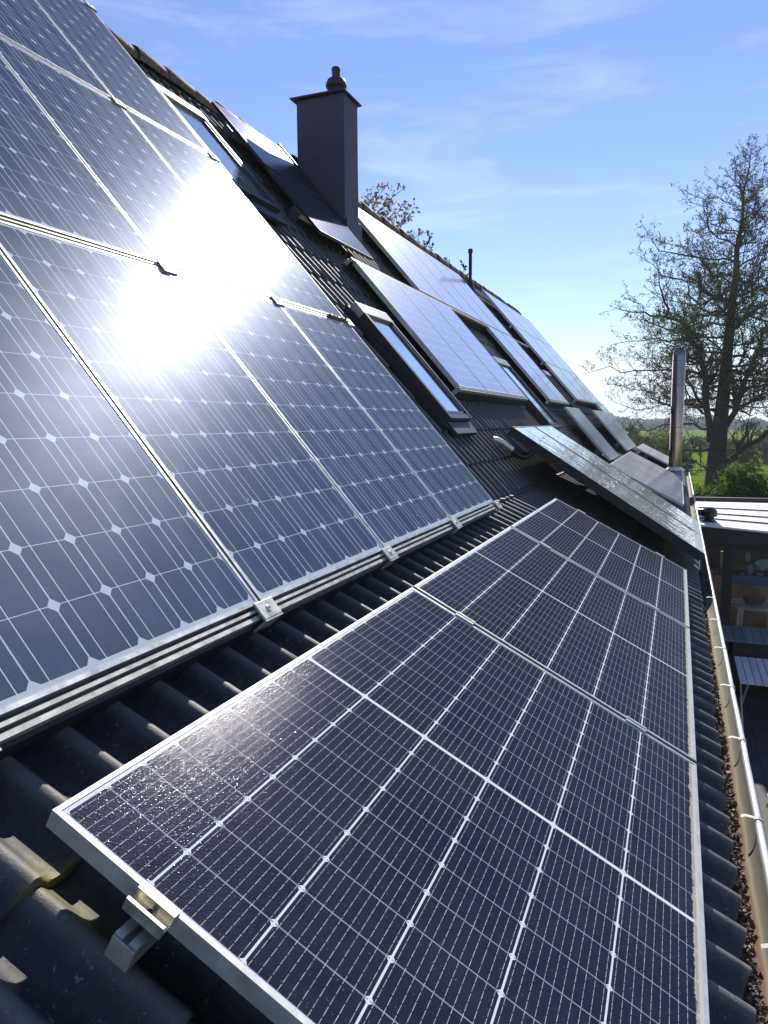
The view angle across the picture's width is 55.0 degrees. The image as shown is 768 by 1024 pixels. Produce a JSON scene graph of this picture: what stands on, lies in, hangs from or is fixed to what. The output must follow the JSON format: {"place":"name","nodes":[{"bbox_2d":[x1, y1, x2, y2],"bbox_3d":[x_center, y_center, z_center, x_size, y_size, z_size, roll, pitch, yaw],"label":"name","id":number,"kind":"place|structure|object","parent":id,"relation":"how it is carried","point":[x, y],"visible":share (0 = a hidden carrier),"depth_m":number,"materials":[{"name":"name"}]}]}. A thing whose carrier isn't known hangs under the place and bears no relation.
{"place":"outdoors","nodes":[
{"label":"outdoors","id":0,"kind":"place"},
{"bbox_2d":[81,0,767,421],"label":"sky","id":1,"kind":"structure","parent":0,"point":[534,137],"materials":[{"name":"blue"}]},
{"bbox_2d":[425,230,433,250],"bbox_3d":[1.643,-4.490,26.863,1.024,11.073,1.094,-3,7,-24],"label":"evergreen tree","id":2,"kind":"object","parent":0,"point":[428,240],"visible":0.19,"depth_m":26.18,"materials":[{"name":"green plant"}]},
{"bbox_2d":[622,425,767,690],"bbox_3d":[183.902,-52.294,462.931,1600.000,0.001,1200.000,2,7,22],"label":"ground","id":3,"kind":"structure","parent":0,"point":[699,480],"depth_m":81.74,"materials":[{"name":"green plant"}]},
{"bbox_2d":[358,182,426,244],"bbox_3d":[-1.123,-5.685,27.718,6.025,13.296,5.506,2,7,22],"label":"broadleaf tree","id":4,"kind":"object","parent":3,"relation":"on","point":[385,205],"visible":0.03,"depth_m":26.67,"materials":[{"name":"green plant"}]},
{"bbox_2d":[625,423,648,445],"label":"field bush","id":5,"kind":"object","parent":3,"relation":"on","point":[634,432],"visible":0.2,"depth_m":83.09,"materials":[{"name":"green plant"}]},
{"bbox_2d":[639,441,667,452],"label":"field bush","id":6,"kind":"object","parent":3,"relation":"on","point":[661,449],"visible":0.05,"depth_m":65.53,"materials":[{"name":"green plant"}]},
{"bbox_2d":[579,134,767,490],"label":"alder tree","id":7,"kind":"object","parent":3,"relation":"on","point":[716,429],"visible":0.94,"depth_m":37.67,"materials":[{"name":"brown plant"}]},
{"bbox_2d":[663,446,696,472],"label":"field bush","id":8,"kind":"object","parent":3,"relation":"on","point":[691,467],"visible":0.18,"depth_m":61.32,"materials":[{"name":"green plant"}]},
{"bbox_2d":[611,413,767,429],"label":"wood","id":9,"kind":"object","parent":3,"relation":"on","point":[649,423],"visible":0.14,"depth_m":377.11,"materials":[{"name":"green plant"}]},
{"bbox_2d":[632,436,767,449],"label":"hedgerow","id":10,"kind":"object","parent":3,"relation":"on","point":[689,441],"visible":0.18,"depth_m":108.48,"materials":[{"name":"green plant"}]},
{"bbox_2d":[691,479,717,497],"bbox_3d":[8.865,0.463,21.523,2.525,2.831,2.470,2,7,22],"label":"shrub","id":11,"kind":"object","parent":3,"relation":"on","point":[701,491],"visible":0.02,"depth_m":21.13,"materials":[{"name":"green plant"}]},
{"bbox_2d":[682,462,767,476],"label":"wire fence","id":12,"kind":"object","parent":3,"relation":"on","point":[687,466],"visible":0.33,"depth_m":54.32,"materials":[{"name":"metal"}]},
{"bbox_2d":[695,497,767,682],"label":"garden room","id":13,"kind":"object","parent":3,"relation":"on","point":[739,527],"visible":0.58,"depth_m":12.20,"materials":[{"name":"metal"}]},
{"bbox_2d":[698,507,717,521],"bbox_3d":[5.353,0.038,12.161,0.257,0.235,0.257,-3,7,-23],"label":"roof cowl","id":14,"kind":"object","parent":13,"relation":"on","point":[709,514],"visible":0.98,"depth_m":12.09,"materials":[{"name":"black plastic"}]},
{"bbox_2d":[745,552,750,561],"bbox_3d":[5.850,0.725,11.864,0.090,0.155,0.035,2,7,22],"label":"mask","id":15,"kind":"object","parent":13,"relation":"hanging from","point":[747,556],"visible":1,"depth_m":11.87,"materials":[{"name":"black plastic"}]},
{"bbox_2d":[731,597,767,627],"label":"round table","id":16,"kind":"object","parent":13,"relation":"on","point":[741,604],"visible":0.53,"depth_m":12.53,"materials":[{"name":"white paint"}]},
{"bbox_2d":[743,595,765,604],"bbox_3d":[6.343,1.506,12.649,0.360,0.100,0.360,2,7,22],"label":"basket","id":17,"kind":"object","parent":16,"relation":"on","point":[754,599],"visible":1,"depth_m":12.54,"materials":[{"name":"wicker"}]},
{"bbox_2d":[755,559,767,570],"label":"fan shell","id":18,"kind":"object","parent":13,"relation":"hanging from","point":[762,564],"visible":1,"depth_m":11.73},
{"bbox_2d":[697,455,767,550],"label":"shrub","id":19,"kind":"object","parent":3,"relation":"on","point":[740,484],"visible":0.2,"depth_m":20.91,"materials":[{"name":"green plant"}]},
{"bbox_2d":[725,439,760,467],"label":"field bush","id":20,"kind":"object","parent":3,"relation":"on","point":[742,459],"visible":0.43,"depth_m":66.83,"materials":[{"name":"green plant"}]},
{"bbox_2d":[745,429,767,463],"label":"field bush","id":21,"kind":"object","parent":3,"relation":"on","point":[762,450],"visible":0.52,"depth_m":74.80,"materials":[{"name":"green plant"}]},
{"bbox_2d":[746,481,767,497],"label":"shrub","id":22,"kind":"object","parent":3,"relation":"on","point":[761,493],"visible":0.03,"depth_m":20.41,"materials":[{"name":"green plant"}]},
{"bbox_2d":[746,564,753,574],"bbox_3d":[5.857,0.923,11.815,0.105,0.180,0.082,2,7,22],"label":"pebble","id":23,"kind":"object","parent":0,"point":[749,569],"visible":1,"depth_m":11.79,"materials":[{"name":"stone"}]},
{"bbox_2d":[734,688,767,847],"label":"terrace","id":24,"kind":"structure","parent":0,"point":[755,715],"depth_m":9.75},
{"bbox_2d":[0,24,767,1023],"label":"house","id":25,"kind":"structure","parent":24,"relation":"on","point":[64,916],"depth_m":2.47,"materials":[{"name":"ceramic"}]},
{"bbox_2d":[0,36,209,155],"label":"mounting rail","id":26,"kind":"object","parent":25,"relation":"attached to","point":[97,91],"visible":0.14,"depth_m":4.31,"materials":[{"name":"metal"}]},
{"bbox_2d":[0,0,111,98],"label":"solar panel","id":27,"kind":"object","parent":26,"relation":"on","point":[29,26],"visible":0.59,"depth_m":4.27,"materials":[{"name":"glass"}]},
{"bbox_2d":[110,96,126,109],"bbox_3d":[-1.638,-2.489,4.523,0.064,0.064,0.096,-41,-9,21],"label":"panel clamp","id":28,"kind":"object","parent":26,"relation":"attached to","point":[119,103],"visible":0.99,"depth_m":4.50,"materials":[{"name":"metal"}]},
{"bbox_2d":[35,0,207,152],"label":"solar panel","id":29,"kind":"object","parent":26,"relation":"on","point":[105,56],"visible":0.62,"depth_m":5.08,"materials":[{"name":"glass"}]},
{"bbox_2d":[84,0,96,12],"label":"panel clamp","id":30,"kind":"object","parent":29,"relation":"attached to","point":[89,5],"visible":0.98,"depth_m":5.67,"materials":[{"name":"metal"}]},
{"bbox_2d":[207,151,219,163],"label":"panel clamp","id":31,"kind":"object","parent":26,"relation":"attached to","point":[213,156],"visible":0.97,"depth_m":5.43,"materials":[{"name":"metal"}]},
{"bbox_2d":[104,917,166,972],"bbox_3d":[0.591,0.347,3.530,0.043,0.045,5.308,31,17,16],"label":"mounting rail","id":32,"kind":"object","parent":25,"relation":"attached to","point":[132,942],"visible":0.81,"depth_m":1.09,"materials":[{"name":"metal"}]},
{"bbox_2d":[122,881,180,939],"bbox_3d":[-0.349,0.598,1.110,0.074,0.026,0.040,31,17,16],"label":"panel clamp","id":33,"kind":"object","parent":32,"relation":"attached to","point":[150,909],"visible":1,"depth_m":1.11,"materials":[{"name":"metal"}]},
{"bbox_2d":[46,587,709,1023],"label":"solar panel","id":34,"kind":"object","parent":32,"relation":"attached to","point":[410,807],"visible":1,"depth_m":1.49,"materials":[{"name":"glass"}]},
{"bbox_2d":[455,611,474,624],"bbox_3d":[0.293,0.404,2.722,0.074,0.035,0.036,31,17,16],"label":"panel clamp","id":35,"kind":"object","parent":32,"relation":"attached to","point":[465,618],"visible":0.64,"depth_m":2.71,"materials":[{"name":"metal"}]},
{"bbox_2d":[0,217,326,316],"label":"mounting rail","id":36,"kind":"object","parent":25,"relation":"attached to","point":[97,247],"visible":0.08,"depth_m":3.12,"materials":[{"name":"metal"}]},
{"bbox_2d":[0,56,158,263],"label":"solar panel","id":37,"kind":"object","parent":36,"relation":"on","point":[49,181],"visible":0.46,"depth_m":3.12,"materials":[{"name":"glass"}]},
{"bbox_2d":[0,37,270,297],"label":"solar panel","id":38,"kind":"object","parent":36,"relation":"on","point":[160,208],"visible":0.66,"depth_m":3.86,"materials":[{"name":"glass"}]},
{"bbox_2d":[157,260,177,275],"bbox_3d":[-0.998,-1.093,3.355,0.064,0.064,0.096,-41,-9,21],"label":"panel clamp","id":39,"kind":"object","parent":36,"relation":"attached to","point":[167,267],"visible":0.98,"depth_m":3.34,"materials":[{"name":"metal"}]},
{"bbox_2d":[122,108,343,317],"bbox_3d":[-0.960,-1.910,4.864,0.045,1.612,0.985,-41,-9,21],"label":"solar panel","id":40,"kind":"object","parent":36,"relation":"on","point":[254,240],"visible":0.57,"depth_m":4.79,"materials":[{"name":"glass"}]},
{"bbox_2d":[270,295,284,306],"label":"panel clamp","id":41,"kind":"object","parent":36,"relation":"attached to","point":[277,301],"visible":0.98,"depth_m":4.25,"materials":[{"name":"metal"}]},
{"bbox_2d":[326,314,347,322],"bbox_3d":[-0.316,-1.313,5.023,0.039,0.047,0.308,2,7,22],"label":"moss tuft","id":42,"kind":"object","parent":36,"relation":"on","point":[337,318],"visible":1,"depth_m":5.00,"materials":[{"name":"green plant"}]},
{"bbox_2d":[343,318,354,327],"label":"panel clamp","id":43,"kind":"object","parent":36,"relation":"attached to","point":[350,323],"visible":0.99,"depth_m":5.18,"materials":[{"name":"metal"}]},
{"bbox_2d":[219,124,245,145],"bbox_3d":[-1.185,-3.489,7.423,0.180,0.253,1.370,-41,-9,21],"label":"mounting rail","id":44,"kind":"object","parent":25,"relation":"attached to","point":[226,132],"visible":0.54,"depth_m":6.80,"materials":[{"name":"metal"}]},
{"bbox_2d":[211,101,325,201],"bbox_3d":[-1.124,-3.583,7.430,0.030,0.830,1.270,-41,-9,21],"label":"solar panel","id":45,"kind":"object","parent":44,"relation":"attached to","point":[265,151],"visible":0.89,"depth_m":7.28,"materials":[{"name":"glass"}]},
{"bbox_2d":[0,504,496,760],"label":"mounting rail","id":46,"kind":"object","parent":25,"relation":"attached to","point":[29,728],"visible":0.85,"depth_m":1.79,"materials":[{"name":"metal"}]},
{"bbox_2d":[0,251,258,720],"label":"solar panel","id":47,"kind":"object","parent":46,"relation":"on","point":[113,557],"visible":1,"depth_m":1.89,"materials":[{"name":"glass"}]},
{"bbox_2d":[0,220,382,609],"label":"solar panel","id":48,"kind":"object","parent":46,"relation":"on","point":[272,509],"visible":0.9,"depth_m":2.65,"materials":[{"name":"glass"}]},
{"bbox_2d":[253,597,282,632],"bbox_3d":[-0.358,0.302,2.188,0.064,0.064,0.096,-41,-9,21],"label":"panel clamp","id":49,"kind":"object","parent":46,"relation":"attached to","point":[269,611],"visible":1,"depth_m":2.17,"materials":[{"name":"metal"}]},
{"bbox_2d":[171,273,450,553],"bbox_3d":[-0.320,-0.514,3.696,0.045,1.612,0.985,-41,-9,21],"label":"solar panel","id":50,"kind":"object","parent":46,"relation":"on","point":[374,478],"visible":0.8,"depth_m":3.60,"materials":[{"name":"glass"}]},
{"bbox_2d":[281,305,492,523],"bbox_3d":[0.048,-0.627,4.617,0.045,1.612,0.985,-41,-9,21],"label":"solar panel","id":51,"kind":"object","parent":46,"relation":"on","point":[439,469],"visible":0.81,"depth_m":4.54,"materials":[{"name":"glass"}]},
{"bbox_2d":[381,546,398,569],"bbox_3d":[0.010,0.189,3.109,0.064,0.064,0.096,-41,-9,21],"label":"panel clamp","id":52,"kind":"object","parent":46,"relation":"attached to","point":[390,554],"visible":1,"depth_m":3.09,"materials":[{"name":"metal"}]},
{"bbox_2d":[450,517,462,534],"bbox_3d":[0.378,0.077,4.030,0.064,0.064,0.096,-41,-9,21],"label":"panel clamp","id":53,"kind":"object","parent":46,"relation":"attached to","point":[456,523],"visible":1,"depth_m":4.01,"materials":[{"name":"metal"}]},
{"bbox_2d":[493,500,501,513],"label":"panel clamp","id":54,"kind":"object","parent":46,"relation":"attached to","point":[497,504],"visible":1,"depth_m":4.92,"materials":[{"name":"metal"}]},
{"bbox_2d":[286,206,310,227],"bbox_3d":[-0.544,-2.673,7.266,0.180,0.253,1.370,-41,-9,21],"label":"mounting rail","id":55,"kind":"object","parent":25,"relation":"attached to","point":[293,214],"visible":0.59,"depth_m":6.64,"materials":[{"name":"metal"}]},
{"bbox_2d":[264,165,373,260],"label":"solar panel","id":56,"kind":"object","parent":55,"relation":"attached to","point":[322,217],"visible":1,"depth_m":7.15,"materials":[{"name":"glass"}]},
{"bbox_2d":[342,257,527,350],"bbox_3d":[1.280,-2.842,10.998,0.113,0.054,8.800,-41,-9,21],"label":"mounting rail","id":57,"kind":"object","parent":25,"relation":"attached to","point":[463,317],"visible":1,"depth_m":10.29,"materials":[{"name":"metal"}]},
{"bbox_2d":[358,208,444,302],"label":"solar panel","id":58,"kind":"object","parent":57,"relation":"attached to","point":[393,253],"visible":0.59,"depth_m":9.32,"materials":[{"name":"glass"}]},
{"bbox_2d":[374,218,465,313],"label":"solar panel","id":59,"kind":"object","parent":57,"relation":"attached to","point":[423,270],"visible":0.71,"depth_m":10.40,"materials":[{"name":"glass"}]},
{"bbox_2d":[401,236,483,322],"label":"solar panel","id":60,"kind":"object","parent":57,"relation":"attached to","point":[445,283],"visible":0.69,"depth_m":11.39,"materials":[{"name":"glass"}]},
{"bbox_2d":[424,252,498,330],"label":"solar panel","id":61,"kind":"object","parent":57,"relation":"attached to","point":[464,294],"visible":0.7,"depth_m":12.38,"materials":[{"name":"glass"}]},
{"bbox_2d":[443,264,511,336],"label":"solar panel","id":62,"kind":"object","parent":57,"relation":"attached to","point":[479,303],"visible":0.7,"depth_m":13.37,"materials":[{"name":"glass"}]},
{"bbox_2d":[467,248,477,295],"bbox_3d":[1.731,-4.726,14.814,0.380,1.075,0.380,2,7,22],"label":"roof vent","id":63,"kind":"object","parent":25,"relation":"on","point":[470,280],"visible":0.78,"depth_m":14.77,"materials":[{"name":"metal"}]},
{"bbox_2d":[451,387,528,405],"bbox_3d":[1.246,-1.270,8.196,0.113,0.054,3.250,-41,-9,21],"label":"mounting rail","id":64,"kind":"object","parent":25,"relation":"attached to","point":[461,393],"visible":0.94,"depth_m":7.71,"materials":[{"name":"metal"}]},
{"bbox_2d":[352,261,486,390],"bbox_3d":[0.386,-1.802,7.328,0.045,1.575,1.045,-41,-9,21],"label":"solar panel","id":65,"kind":"object","parent":64,"relation":"on","point":[426,335],"visible":0.87,"depth_m":7.15,"materials":[{"name":"glass"}]},
{"bbox_2d":[396,281,508,394],"bbox_3d":[0.777,-1.922,8.306,0.045,1.575,1.045,-41,-9,21],"label":"solar panel","id":66,"kind":"object","parent":64,"relation":"on","point":[460,347],"visible":0.67,"depth_m":8.26,"materials":[{"name":"glass"}]},
{"bbox_2d":[427,297,525,396],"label":"solar panel","id":67,"kind":"object","parent":64,"relation":"on","point":[481,352],"visible":0.66,"depth_m":9.25,"materials":[{"name":"glass"}]},
{"bbox_2d":[492,436,534,459],"bbox_3d":[1.184,-0.576,6.671,0.435,0.216,0.075,-2,7,-17],"label":"pipe","id":68,"kind":"object","parent":25,"relation":"attached to","point":[511,448],"visible":1,"depth_m":6.64,"materials":[{"name":"black plastic"}]},
{"bbox_2d":[508,324,550,346],"bbox_3d":[3.650,-4.188,17.950,0.113,0.054,5.400,-42,-9,21],"label":"mounting rail","id":69,"kind":"object","parent":25,"relation":"attached to","point":[510,327],"visible":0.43,"depth_m":15.56,"materials":[{"name":"metal"}]},
{"bbox_2d":[481,289,527,332],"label":"solar panel","id":70,"kind":"object","parent":69,"relation":"on","point":[504,311],"visible":0.86,"depth_m":16.03,"materials":[{"name":"glass"}]},
{"bbox_2d":[502,302,540,340],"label":"solar panel","id":71,"kind":"object","parent":69,"relation":"on","point":[521,321],"visible":0.64,"depth_m":17.94,"materials":[{"name":"glass"}]},
{"bbox_2d":[518,313,552,347],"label":"solar panel","id":72,"kind":"object","parent":69,"relation":"on","point":[535,330],"visible":0.67,"depth_m":19.59,"materials":[{"name":"glass"}]},
{"bbox_2d":[540,361,569,372],"bbox_3d":[4.279,-3.387,17.796,0.113,0.054,5.400,-41,-9,21],"label":"mounting rail","id":73,"kind":"object","parent":25,"relation":"attached to","point":[542,364],"visible":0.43,"depth_m":15.35,"materials":[{"name":"metal"}]},
{"bbox_2d":[513,326,556,366],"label":"solar panel","id":74,"kind":"object","parent":73,"relation":"on","point":[535,347],"visible":0.87,"depth_m":15.88,"materials":[{"name":"glass"}]},
{"bbox_2d":[529,334,566,370],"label":"solar panel","id":75,"kind":"object","parent":73,"relation":"on","point":[547,351],"visible":0.7,"depth_m":17.80,"materials":[{"name":"glass"}]},
{"bbox_2d":[543,342,576,375],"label":"solar panel","id":76,"kind":"object","parent":73,"relation":"on","point":[560,359],"visible":0.67,"depth_m":19.43,"materials":[{"name":"glass"}]},
{"bbox_2d":[543,399,568,407],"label":"mounting rail","id":77,"kind":"object","parent":25,"relation":"attached to","point":[554,403],"visible":0.96,"depth_m":12.22,"materials":[{"name":"metal"}]},
{"bbox_2d":[486,325,558,400],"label":"solar panel","id":78,"kind":"object","parent":77,"relation":"attached to","point":[523,365],"visible":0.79,"depth_m":11.93,"materials":[{"name":"glass"}]},
{"bbox_2d":[501,332,567,401],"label":"solar panel","id":79,"kind":"object","parent":77,"relation":"attached to","point":[536,369],"visible":0.73,"depth_m":13.12,"materials":[{"name":"glass"}]},
{"bbox_2d":[566,416,574,432],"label":"mounting rail","id":80,"kind":"object","parent":25,"relation":"attached to","point":[570,420],"visible":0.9,"depth_m":11.95,"materials":[{"name":"metal"}]},
{"bbox_2d":[564,407,618,460],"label":"solar panel","id":81,"kind":"object","parent":80,"relation":"attached to","point":[595,436],"visible":1,"depth_m":12.49,"materials":[{"name":"glass"}]},
{"bbox_2d":[573,398,597,407],"bbox_3d":[4.908,-2.587,17.643,0.113,0.054,5.400,-41,-9,21],"label":"mounting rail","id":82,"kind":"object","parent":25,"relation":"attached to","point":[583,402],"visible":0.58,"depth_m":16.48,"materials":[{"name":"metal"}]},
{"bbox_2d":[544,362,585,400],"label":"solar panel","id":83,"kind":"object","parent":82,"relation":"on","point":[565,382],"visible":0.87,"depth_m":15.73,"materials":[{"name":"glass"}]},
{"bbox_2d":[559,368,594,402],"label":"solar panel","id":84,"kind":"object","parent":82,"relation":"on","point":[578,387],"visible":0.66,"depth_m":17.66,"materials":[{"name":"glass"}]},
{"bbox_2d":[570,373,599,402],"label":"solar panel","id":85,"kind":"object","parent":82,"relation":"on","point":[586,389],"visible":0.59,"depth_m":19.27,"materials":[{"name":"glass"}]},
{"bbox_2d":[593,418,599,429],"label":"mounting rail","id":86,"kind":"object","parent":25,"relation":"attached to","point":[596,420],"visible":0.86,"depth_m":15.69,"materials":[{"name":"metal"}]},
{"bbox_2d":[595,403,626,432],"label":"solar panel","id":87,"kind":"object","parent":86,"relation":"attached to","point":[601,407],"visible":0.56,"depth_m":19.38,"materials":[{"name":"glass"}]},
{"bbox_2d":[592,410,631,451],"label":"solar panel","id":88,"kind":"object","parent":86,"relation":"attached to","point":[613,431],"visible":1,"depth_m":16.19,"materials":[{"name":"glass"}]},
{"bbox_2d":[601,411,635,447],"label":"solar panel","id":89,"kind":"object","parent":86,"relation":"attached to","point":[619,430],"visible":0.81,"depth_m":18.04,"materials":[{"name":"glass"}]},
{"bbox_2d":[507,426,704,560],"bbox_3d":[2.127,-0.242,7.024,1.983,0.082,1.105,36,18,14],"label":"solar collector","id":90,"kind":"object","parent":25,"relation":"attached to","point":[632,503],"visible":1,"depth_m":6.69,"materials":[{"name":"metal"}]},
{"bbox_2d":[535,425,700,534],"bbox_3d":[2.540,-0.369,8.057,1.983,0.082,1.105,36,18,14],"label":"solar collector","id":91,"kind":"object","parent":25,"relation":"attached to","point":[669,508],"visible":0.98,"depth_m":8.02,"materials":[{"name":"metal"}]},
{"bbox_2d":[666,348,685,484],"bbox_3d":[6.075,-1.954,15.313,0.440,2.840,0.440,2,7,22],"label":"stove flue","id":92,"kind":"object","parent":25,"relation":"on","point":[677,410],"visible":0.97,"depth_m":15.21,"materials":[{"name":"silver metal"}]},
{"bbox_2d":[687,484,767,1023],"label":"leaf litter","id":93,"kind":"object","parent":25,"relation":"on","point":[750,991],"visible":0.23,"depth_m":2.50,"materials":[{"name":"brown plant"}]},
{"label":"rail","id":94,"kind":"object","parent":25,"relation":"attached to","visible":0},
{"bbox_2d":[413,527,695,762],"bbox_3d":[0.887,0.478,3.423,1.134,0.035,1.746,31,17,16],"label":"solar panel","id":95,"kind":"object","parent":94,"relation":"attached to","point":[611,647],"visible":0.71,"depth_m":3.15,"materials":[{"name":"glass"}]},
{"bbox_2d":[511,498,689,627],"bbox_3d":[1.531,0.281,5.034,1.134,0.035,1.746,31,17,16],"label":"solar panel","id":96,"kind":"object","parent":94,"relation":"on","point":[614,558],"visible":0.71,"depth_m":4.85,"materials":[{"name":"glass"}]},
{"bbox_2d":[626,716,645,731],"bbox_3d":[0.858,0.741,2.537,0.074,0.035,0.036,31,17,16],"label":"panel clamp","id":97,"kind":"object","parent":94,"relation":"attached to","point":[635,723],"visible":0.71,"depth_m":2.53,"materials":[{"name":"metal"}]},
{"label":"rail","id":98,"kind":"object","parent":25,"relation":"attached to","visible":0},
{"bbox_2d":[610,459,683,506],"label":"solar panel","id":99,"kind":"object","parent":98,"relation":"attached to","point":[659,487],"visible":0.81,"depth_m":10.77,"materials":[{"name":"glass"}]},
{"bbox_2d":[618,455,682,492],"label":"solar panel","id":100,"kind":"object","parent":98,"relation":"attached to","point":[657,475],"visible":0.79,"depth_m":12.49,"materials":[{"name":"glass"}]},
{"bbox_2d":[625,451,682,483],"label":"solar panel","id":101,"kind":"object","parent":98,"relation":"attached to","point":[654,466],"visible":0.79,"depth_m":14.10,"materials":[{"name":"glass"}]},
{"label":"rail","id":102,"kind":"object","parent":25,"relation":"attached to","visible":0},
{"bbox_2d":[636,446,668,464],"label":"solar panel","id":103,"kind":"object","parent":102,"relation":"attached to","point":[653,454],"visible":0.59,"depth_m":17.76,"materials":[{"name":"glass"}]},
{"bbox_2d":[640,444,668,459],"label":"solar panel","id":104,"kind":"object","parent":102,"relation":"attached to","point":[655,451],"visible":0.49,"depth_m":19.68,"materials":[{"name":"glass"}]},
{"bbox_2d":[722,624,767,671],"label":"plank bench","id":105,"kind":"object","parent":24,"relation":"on","point":[736,643],"visible":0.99,"depth_m":11.04,"materials":[{"name":"grey wood"}]},
{"bbox_2d":[734,656,767,731],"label":"folding table","id":106,"kind":"object","parent":24,"relation":"on","point":[753,665],"visible":0.99,"depth_m":10.23,"materials":[{"name":"white paint"}]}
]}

